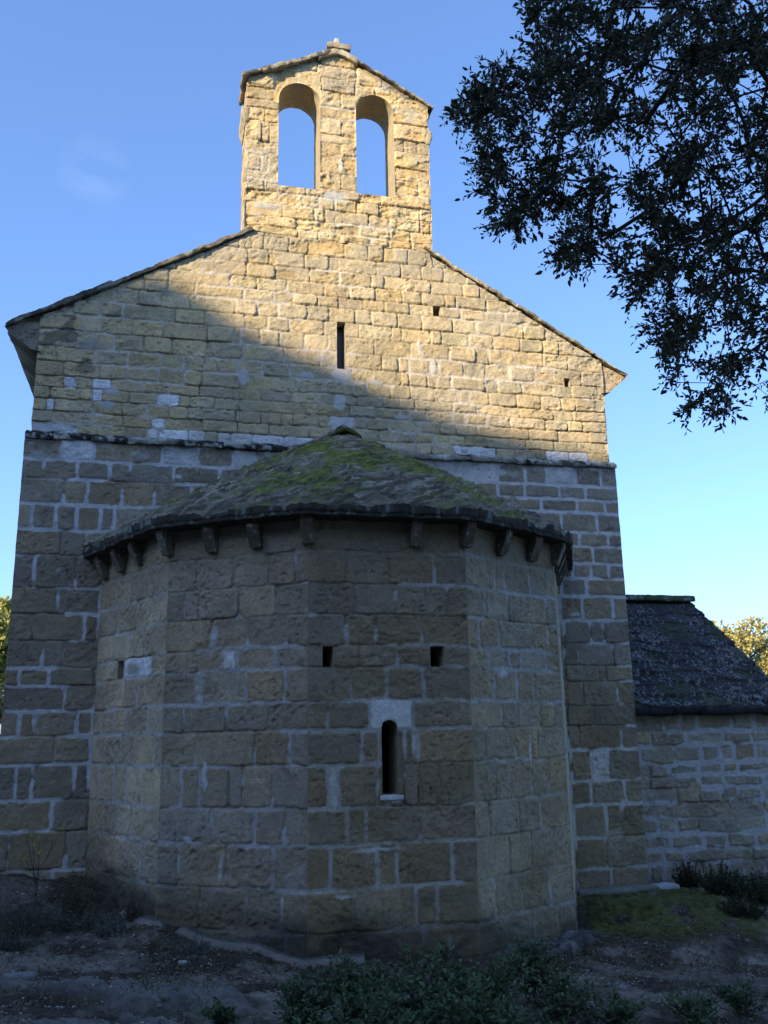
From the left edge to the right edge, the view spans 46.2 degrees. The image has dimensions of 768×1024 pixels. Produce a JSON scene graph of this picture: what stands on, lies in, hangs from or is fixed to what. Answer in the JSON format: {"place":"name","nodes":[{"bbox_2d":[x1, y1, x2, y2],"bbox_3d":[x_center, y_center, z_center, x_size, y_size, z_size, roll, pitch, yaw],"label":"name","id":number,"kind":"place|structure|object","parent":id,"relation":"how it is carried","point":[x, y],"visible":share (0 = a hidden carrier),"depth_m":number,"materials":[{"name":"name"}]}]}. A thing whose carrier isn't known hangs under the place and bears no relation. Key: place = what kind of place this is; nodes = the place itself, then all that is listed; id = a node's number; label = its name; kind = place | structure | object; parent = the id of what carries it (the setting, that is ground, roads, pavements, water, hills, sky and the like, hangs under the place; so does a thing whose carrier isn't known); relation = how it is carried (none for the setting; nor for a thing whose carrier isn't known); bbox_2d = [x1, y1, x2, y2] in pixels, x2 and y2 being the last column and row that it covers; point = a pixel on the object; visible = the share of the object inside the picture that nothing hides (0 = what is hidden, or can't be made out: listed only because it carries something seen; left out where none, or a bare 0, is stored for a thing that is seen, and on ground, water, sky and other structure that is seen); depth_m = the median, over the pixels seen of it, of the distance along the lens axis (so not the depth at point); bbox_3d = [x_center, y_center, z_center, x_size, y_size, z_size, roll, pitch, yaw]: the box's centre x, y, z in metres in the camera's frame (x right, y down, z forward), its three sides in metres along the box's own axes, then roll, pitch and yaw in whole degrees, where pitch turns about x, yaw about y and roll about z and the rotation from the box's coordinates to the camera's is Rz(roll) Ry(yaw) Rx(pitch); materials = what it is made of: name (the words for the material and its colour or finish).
{"place":"outdoors","nodes":[
{"label":"outdoors","id":0,"kind":"place"},
{"bbox_2d":[0,872,767,1023],"bbox_3d":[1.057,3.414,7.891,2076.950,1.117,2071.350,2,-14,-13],"label":"ground","id":1,"kind":"structure","parent":0,"point":[256,1001],"depth_m":7.11,"materials":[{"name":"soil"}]},
{"bbox_2d":[0,679,3,723],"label":"tree","id":2,"kind":"object","parent":1,"relation":"on","point":[1,697],"visible":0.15,"depth_m":21.90,"materials":[{"name":"green plant"}]},
{"bbox_2d":[0,595,10,696],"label":"tree","id":3,"kind":"object","parent":1,"relation":"on","point":[5,608],"visible":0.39,"depth_m":23.75,"materials":[{"name":"green plant"}]},
{"bbox_2d":[2,971,35,980],"bbox_3d":[-2.518,3.221,6.221,0.212,0.077,0.158,2,-14,-13],"label":"loose stone","id":4,"kind":"object","parent":1,"relation":"on","point":[30,976],"visible":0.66,"depth_m":6.18,"materials":[{"name":"stone"}]},
{"bbox_2d":[0,924,38,954],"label":"scrub tuft","id":5,"kind":"object","parent":1,"relation":"on","point":[18,939],"visible":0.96,"depth_m":7.00,"materials":[{"name":"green plant"}]},
{"bbox_2d":[0,895,62,938],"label":"scrub tuft","id":6,"kind":"object","parent":1,"relation":"on","point":[24,926],"visible":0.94,"depth_m":7.39,"materials":[{"name":"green plant"}]},
{"bbox_2d":[23,826,63,907],"bbox_3d":[-2.859,2.965,7.540,0.328,0.637,0.091,2,-14,-13],"label":"flowering weed","id":7,"kind":"object","parent":1,"relation":"on","point":[36,885],"visible":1,"depth_m":7.54,"materials":[{"name":"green plant"}]},
{"bbox_2d":[25,905,90,932],"bbox_3d":[-2.813,3.463,7.655,0.529,0.226,0.442,-3,-14,8],"label":"scrub tuft","id":8,"kind":"object","parent":1,"relation":"on","point":[62,923],"visible":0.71,"depth_m":7.66,"materials":[{"name":"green plant"}]},
{"bbox_2d":[54,872,93,922],"bbox_3d":[-2.754,3.430,8.050,0.357,0.430,0.376,-4,-14,10],"label":"scrub tuft","id":9,"kind":"object","parent":1,"relation":"on","point":[73,905],"visible":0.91,"depth_m":8.01,"materials":[{"name":"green plant"}]},
{"bbox_2d":[77,976,93,979],"bbox_3d":[-2.094,3.270,6.252,0.128,0.089,0.188,-1,-14,2],"label":"loose stone","id":10,"kind":"object","parent":1,"relation":"on","point":[86,977],"visible":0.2,"depth_m":6.25,"materials":[{"name":"stone"}]},
{"bbox_2d":[68,906,121,934],"bbox_3d":[-2.459,3.477,7.693,0.457,0.249,0.456,2,-14,-13],"label":"scrub tuft","id":11,"kind":"object","parent":1,"relation":"on","point":[84,923],"visible":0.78,"depth_m":7.65,"materials":[{"name":"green plant"}]},
{"bbox_2d":[89,909,129,938],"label":"scrub tuft","id":12,"kind":"object","parent":1,"relation":"on","point":[109,931],"visible":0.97,"depth_m":7.53,"materials":[{"name":"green plant"}]},
{"bbox_2d":[122,889,143,920],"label":"scrub tuft","id":13,"kind":"object","parent":1,"relation":"on","point":[129,916],"visible":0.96,"depth_m":8.02,"materials":[{"name":"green plant"}]},
{"bbox_2d":[153,992,169,1001],"bbox_3d":[-1.364,2.965,5.500,0.108,0.047,0.071,-6,-15,21],"label":"loose stone","id":14,"kind":"object","parent":1,"relation":"on","point":[165,997],"visible":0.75,"depth_m":5.48,"materials":[{"name":"stone"}]},
{"bbox_2d":[178,960,186,963],"bbox_3d":[-1.564,3.498,6.996,0.072,0.032,0.060,2,-14,-13],"label":"loose stone","id":15,"kind":"object","parent":1,"relation":"on","point":[182,961],"visible":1,"depth_m":6.98,"materials":[{"name":"stone"}]},
{"bbox_2d":[170,932,216,958],"bbox_3d":[-1.522,3.520,7.301,0.342,0.234,0.346,-6,-15,21],"label":"scrub tuft","id":16,"kind":"object","parent":1,"relation":"on","point":[186,947],"visible":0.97,"depth_m":7.30,"materials":[{"name":"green plant"}]},
{"bbox_2d":[198,997,258,1023],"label":"oak seedling","id":17,"kind":"object","parent":1,"relation":"on","point":[218,1014],"visible":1,"depth_m":5.33,"materials":[{"name":"green plant"}]},
{"bbox_2d":[268,969,347,1023],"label":"oak seedling","id":18,"kind":"object","parent":1,"relation":"on","point":[303,1006],"visible":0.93,"depth_m":5.42,"materials":[{"name":"green plant"}]},
{"bbox_2d":[0,38,648,968],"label":"stone church","id":19,"kind":"structure","parent":1,"relation":"on","point":[318,644],"depth_m":9.27,"materials":[{"name":"stone"}]},
{"bbox_2d":[337,322,345,368],"bbox_3d":[-0.553,-2.061,11.319,0.130,0.660,0.170,2,-14,-13],"label":"window","id":20,"kind":"structure","parent":19,"relation":"in","point":[341,339],"depth_m":11.38,"materials":[{"name":"stone"}]},
{"bbox_2d":[284,996,371,1023],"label":"oak seedling","id":21,"kind":"object","parent":1,"relation":"on","point":[333,1017],"visible":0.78,"depth_m":4.82,"materials":[{"name":"green plant"}]},
{"bbox_2d":[298,948,411,1023],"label":"oak seedling","id":22,"kind":"object","parent":1,"relation":"on","point":[343,988],"visible":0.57,"depth_m":5.46,"materials":[{"name":"green plant"}]},
{"bbox_2d":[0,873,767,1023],"bbox_3d":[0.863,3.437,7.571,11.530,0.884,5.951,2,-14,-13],"label":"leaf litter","id":23,"kind":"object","parent":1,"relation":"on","point":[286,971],"visible":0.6,"depth_m":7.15,"materials":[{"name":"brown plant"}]},
{"bbox_2d":[335,966,440,1023],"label":"oak seedling","id":24,"kind":"object","parent":1,"relation":"on","point":[370,1007],"visible":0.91,"depth_m":4.82,"materials":[{"name":"green plant"}]},
{"bbox_2d":[363,940,495,1023],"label":"oak seedling","id":25,"kind":"object","parent":1,"relation":"on","point":[406,983],"visible":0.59,"depth_m":5.37,"materials":[{"name":"green plant"}]},
{"bbox_2d":[412,972,534,1023],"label":"oak seedling","id":26,"kind":"object","parent":1,"relation":"on","point":[477,1011],"visible":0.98,"depth_m":4.82,"materials":[{"name":"green plant"}]},
{"bbox_2d":[434,942,536,1019],"bbox_3d":[0.648,2.866,5.434,0.669,0.475,0.530,2,-14,-13],"label":"oak seedling","id":27,"kind":"object","parent":1,"relation":"on","point":[498,986],"visible":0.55,"depth_m":5.45,"materials":[{"name":"green plant"}]},
{"bbox_2d":[486,987,579,1023],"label":"oak seedling","id":28,"kind":"object","parent":1,"relation":"on","point":[518,1019],"visible":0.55,"depth_m":4.93,"materials":[{"name":"green plant"}]},
{"bbox_2d":[508,932,565,1005],"bbox_3d":[1.039,3.090,6.086,0.393,0.493,0.423,2,-14,-13],"label":"oak seedling","id":29,"kind":"object","parent":1,"relation":"on","point":[534,962],"visible":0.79,"depth_m":6.10,"materials":[{"name":"green plant"}]},
{"bbox_2d":[510,929,601,961],"bbox_3d":[1.628,4.103,8.259,0.459,0.392,1.314,-11,-17,36],"label":"foundation rock","id":30,"kind":"object","parent":1,"relation":"on","point":[567,942],"visible":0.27,"depth_m":8.24,"materials":[{"name":"stone"}]},
{"bbox_2d":[526,965,610,1023],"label":"oak seedling","id":31,"kind":"object","parent":1,"relation":"on","point":[560,993],"visible":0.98,"depth_m":5.60,"materials":[{"name":"green plant"}]},
{"bbox_2d":[439,0,767,435],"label":"holm oak","id":32,"kind":"object","parent":1,"relation":"on","point":[700,61],"visible":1,"depth_m":5.19,"materials":[{"name":"green plant"}]},
{"bbox_2d":[581,980,649,1023],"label":"oak seedling","id":33,"kind":"object","parent":1,"relation":"on","point":[623,1010],"visible":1,"depth_m":5.55,"materials":[{"name":"green plant"}]},
{"bbox_2d":[616,984,627,991],"bbox_3d":[1.771,3.535,6.686,0.073,0.048,0.103,-11,-17,35],"label":"loose stone","id":34,"kind":"object","parent":1,"relation":"on","point":[622,987],"visible":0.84,"depth_m":6.66,"materials":[{"name":"stone"}]},
{"bbox_2d":[577,882,679,895],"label":"foot slab","id":35,"kind":"structure","parent":1,"relation":"on","point":[618,890],"depth_m":10.21,"materials":[{"name":"stone"}]},
{"bbox_2d":[588,885,767,946],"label":"moss and grass","id":36,"kind":"object","parent":1,"relation":"on","point":[674,922],"visible":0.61,"depth_m":8.71,"materials":[{"name":"green plant"}]},
{"bbox_2d":[668,856,704,887],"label":"dark bush","id":37,"kind":"object","parent":1,"relation":"on","point":[687,880],"visible":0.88,"depth_m":10.49,"materials":[{"name":"green plant"}]},
{"bbox_2d":[657,982,725,1023],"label":"oak seedling","id":38,"kind":"object","parent":1,"relation":"on","point":[694,1016],"visible":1,"depth_m":5.62,"materials":[{"name":"green plant"}]},
{"bbox_2d":[626,594,767,880],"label":"side chapel","id":39,"kind":"structure","parent":1,"relation":"on","point":[700,685],"depth_m":12.03,"materials":[{"name":"stone"}]},
{"bbox_2d":[692,859,754,896],"bbox_3d":[3.720,4.048,9.960,0.609,0.402,0.579,2,-14,-13],"label":"dark bush","id":40,"kind":"object","parent":1,"relation":"on","point":[720,881],"visible":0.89,"depth_m":9.85,"materials":[{"name":"green plant"}]},
{"bbox_2d":[708,975,767,1016],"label":"oak seedling","id":41,"kind":"object","parent":1,"relation":"on","point":[736,999],"visible":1,"depth_m":5.92,"materials":[{"name":"green plant"}]},
{"bbox_2d":[711,615,767,675],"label":"tree","id":42,"kind":"object","parent":1,"relation":"on","point":[746,641],"visible":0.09,"depth_m":35.94,"materials":[{"name":"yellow plant"}]},
{"bbox_2d":[716,890,766,919],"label":"dark bush","id":43,"kind":"object","parent":1,"relation":"on","point":[741,908],"visible":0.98,"depth_m":9.09,"materials":[{"name":"green plant"}]},
{"bbox_2d":[727,868,767,906],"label":"dark bush","id":44,"kind":"object","parent":1,"relation":"on","point":[760,891],"visible":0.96,"depth_m":9.58,"materials":[{"name":"green plant"}]},
{"bbox_2d":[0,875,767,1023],"bbox_3d":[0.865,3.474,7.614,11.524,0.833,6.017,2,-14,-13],"label":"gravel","id":45,"kind":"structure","parent":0,"point":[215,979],"depth_m":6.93,"materials":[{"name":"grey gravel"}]},
{"bbox_2d":[0,0,767,732],"label":"sky","id":46,"kind":"structure","parent":0,"point":[121,147],"materials":[{"name":"blue"}]}
]}

